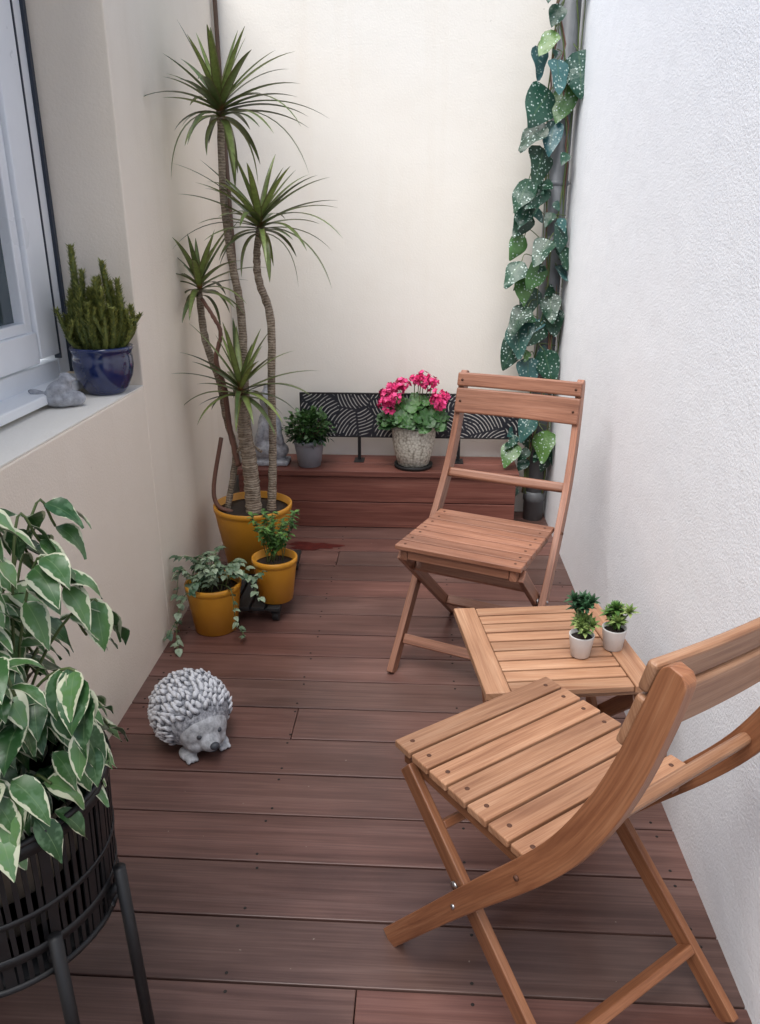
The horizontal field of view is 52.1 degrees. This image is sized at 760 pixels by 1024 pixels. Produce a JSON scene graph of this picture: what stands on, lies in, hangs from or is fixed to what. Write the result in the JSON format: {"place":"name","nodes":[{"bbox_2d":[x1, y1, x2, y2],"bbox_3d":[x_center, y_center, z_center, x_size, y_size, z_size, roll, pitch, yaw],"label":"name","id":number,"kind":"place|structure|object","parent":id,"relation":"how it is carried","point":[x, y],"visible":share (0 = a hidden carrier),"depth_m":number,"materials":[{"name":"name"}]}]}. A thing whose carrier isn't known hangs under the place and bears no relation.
{"place":"outdoors","nodes":[
{"label":"outdoors","id":0,"kind":"place"},
{"label":"ground","id":1,"kind":"structure","parent":0,"visible":0},
{"bbox_2d":[0,0,240,739],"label":"plaster wall","id":2,"kind":"structure","parent":1,"relation":"on","point":[129,477],"depth_m":2.45,"materials":[{"name":"beige paint"}]},
{"bbox_2d":[0,0,82,426],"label":"frame","id":3,"kind":"object","parent":2,"relation":"attached to","point":[29,348],"visible":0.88,"depth_m":2.17,"materials":[{"name":"white plastic"}]},
{"bbox_2d":[0,239,13,325],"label":"glass","id":4,"kind":"object","parent":3,"relation":"attached to","point":[6,316],"depth_m":2.15,"materials":[{"name":"grey"}]},
{"bbox_2d":[10,0,73,370],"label":"seal","id":5,"kind":"object","parent":3,"relation":"attached to","point":[24,19],"visible":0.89,"depth_m":2.27,"materials":[{"name":"black rubber"}]},
{"bbox_2d":[0,385,142,467],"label":"ledge coat","id":6,"kind":"object","parent":2,"relation":"on","point":[23,435],"visible":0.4,"depth_m":2.03,"materials":[{"name":"beige paint"}]},
{"bbox_2d":[28,372,85,406],"bbox_3d":[-0.915,-0.345,2.194,0.150,0.099,0.074,-2,20,-6],"label":"bird figurine","id":7,"kind":"object","parent":6,"relation":"on","point":[60,392],"visible":0.94,"depth_m":2.17,"materials":[{"name":"grey stone"}]},
{"bbox_2d":[51,242,142,395],"bbox_3d":[-0.850,-0.577,2.327,0.240,0.443,0.197,1,20,3],"label":"potted cactus","id":8,"kind":"object","parent":6,"relation":"on","point":[99,334],"visible":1,"depth_m":2.29,"materials":[{"name":"green plant"}]},
{"bbox_2d":[212,0,237,320],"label":"electric cable","id":9,"kind":"object","parent":2,"relation":"attached to","point":[216,25],"visible":0.3,"depth_m":3.45,"materials":[{"name":"plastic"}]},
{"bbox_2d":[0,511,751,1023],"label":"wooden deck","id":10,"kind":"structure","parent":1,"relation":"on","point":[280,857],"depth_m":1.84,"materials":[{"name":"brown wood"}]},
{"bbox_2d":[0,497,154,1023],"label":"variegated ficus","id":11,"kind":"object","parent":10,"relation":"on","point":[64,885],"visible":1,"depth_m":1.16,"materials":[{"name":"green plant"}]},
{"bbox_2d":[147,668,232,764],"bbox_3d":[-0.552,0.568,2.260,0.249,0.213,0.257,2,20,4],"label":"hedgehog statue","id":12,"kind":"object","parent":10,"relation":"on","point":[189,710],"visible":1,"depth_m":2.18,"materials":[{"name":"grey stone"}]},
{"bbox_2d":[163,545,267,656],"bbox_3d":[-0.610,0.312,2.808,0.337,0.311,0.355,11,23,28],"label":"potted ivy","id":13,"kind":"object","parent":10,"relation":"on","point":[212,592],"visible":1,"depth_m":2.81,"materials":[{"name":"yellow plastic"}]},
{"bbox_2d":[239,550,300,619],"bbox_3d":[-0.503,0.295,3.201,0.281,0.070,0.560,1,20,3],"label":"plant dolly","id":14,"kind":"object","parent":10,"relation":"on","point":[246,601],"visible":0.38,"depth_m":2.96,"materials":[{"name":"black plastic"}]},
{"bbox_2d":[145,20,340,573],"bbox_3d":[-0.478,-0.724,2.965,0.715,2.003,0.730,1,20,3],"label":"dragon tree","id":15,"kind":"object","parent":14,"relation":"on","point":[238,534],"visible":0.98,"depth_m":2.93,"materials":[{"name":"green plant"}]},
{"bbox_2d":[248,509,298,604],"bbox_3d":[-0.403,0.165,2.936,0.206,0.355,0.216,1,20,3],"label":"potted herb","id":16,"kind":"object","parent":14,"relation":"on","point":[276,560],"visible":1,"depth_m":2.92,"materials":[{"name":"yellow ceramic"}]},
{"bbox_2d":[288,542,344,549],"bbox_3d":[-0.306,0.161,3.663,0.282,0.001,0.103,1,20,3],"label":"floor stain","id":17,"kind":"object","parent":10,"relation":"on","point":[307,546],"visible":0.99,"depth_m":3.67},
{"bbox_2d":[237,454,518,527],"bbox_3d":[-0.010,-0.108,3.959,1.380,0.295,0.292,1,20,3],"label":"deck bench","id":18,"kind":"object","parent":10,"relation":"on","point":[369,491],"visible":0.55,"depth_m":3.83,"materials":[{"name":"brown wood"}]},
{"bbox_2d":[254,385,290,465],"bbox_3d":[-0.548,-0.437,3.841,0.189,0.403,0.120,1,20,3],"label":"garden statue","id":19,"kind":"object","parent":18,"relation":"on","point":[261,441],"visible":0.59,"depth_m":3.83,"materials":[{"name":"grey stone"}]},
{"bbox_2d":[281,405,335,467],"bbox_3d":[-0.346,-0.376,3.819,0.293,0.307,0.254,1,20,3],"label":"potted boxwood","id":20,"kind":"object","parent":18,"relation":"on","point":[309,444],"visible":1,"depth_m":3.78,"materials":[{"name":"plant"}]},
{"bbox_2d":[299,392,518,463],"bbox_3d":[0.145,-0.420,3.882,1.092,0.344,0.080,1,20,3],"label":"decorative metal panel","id":21,"kind":"object","parent":18,"relation":"on","point":[351,414],"visible":0.49,"depth_m":3.87,"materials":[{"name":"black metal"}]},
{"bbox_2d":[376,370,450,470],"bbox_3d":[0.164,-0.452,3.780,0.366,0.475,0.306,1,20,3],"label":"potted geranium","id":22,"kind":"object","parent":18,"relation":"on","point":[416,421],"visible":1,"depth_m":3.71,"materials":[{"name":"pink plant"}]},
{"bbox_2d":[387,370,584,672],"bbox_3d":[0.362,0.058,2.608,0.476,0.950,0.595,10,22,25],"label":"folding chair","id":23,"kind":"object","parent":10,"relation":"on","point":[491,551],"visible":0.96,"depth_m":2.59,"materials":[{"name":"red wood"}]},
{"bbox_2d":[454,603,645,716],"bbox_3d":[0.437,0.533,2.093,0.420,0.409,0.430,-2,20,-5],"label":"folding table","id":24,"kind":"object","parent":10,"relation":"on","point":[509,649],"visible":0.67,"depth_m":1.97,"materials":[{"name":"brown wood"}]},
{"bbox_2d":[564,590,601,658],"bbox_3d":[0.503,0.279,1.938,0.098,0.176,0.101,1,20,3],"label":"succulent pot","id":25,"kind":"object","parent":24,"relation":"on","point":[581,635],"visible":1,"depth_m":1.93,"materials":[{"name":"white ceramic"}]},
{"bbox_2d":[599,600,638,651],"bbox_3d":[0.602,0.285,1.976,0.079,0.138,0.101,-5,21,-12],"label":"succulent pot","id":26,"kind":"object","parent":24,"relation":"on","point":[614,629],"visible":1,"depth_m":1.96,"materials":[{"name":"white ceramic"}]},
{"bbox_2d":[384,617,759,1023],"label":"folding chair","id":27,"kind":"object","parent":10,"relation":"on","point":[541,781],"visible":1,"depth_m":1.38,"materials":[{"name":"brown wood"}]},
{"bbox_2d":[211,0,556,511],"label":"plaster wall","id":28,"kind":"structure","parent":1,"relation":"on","point":[409,146],"depth_m":3.60,"materials":[{"name":"beige paint"}]},
{"bbox_2d":[543,0,759,1023],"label":"plaster wall","id":29,"kind":"structure","parent":1,"relation":"on","point":[659,334],"depth_m":1.97,"materials":[{"name":"white paint"}]},
{"bbox_2d":[500,0,585,495],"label":"climbing vine","id":30,"kind":"object","parent":29,"relation":"attached to","point":[526,327],"visible":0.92,"depth_m":3.46,"materials":[{"name":"green plant"}]},
{"bbox_2d":[522,0,581,520],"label":"drain pipe","id":31,"kind":"object","parent":29,"relation":"attached to","point":[533,499],"visible":0.41,"depth_m":3.47,"materials":[{"name":"metal"}]}
]}

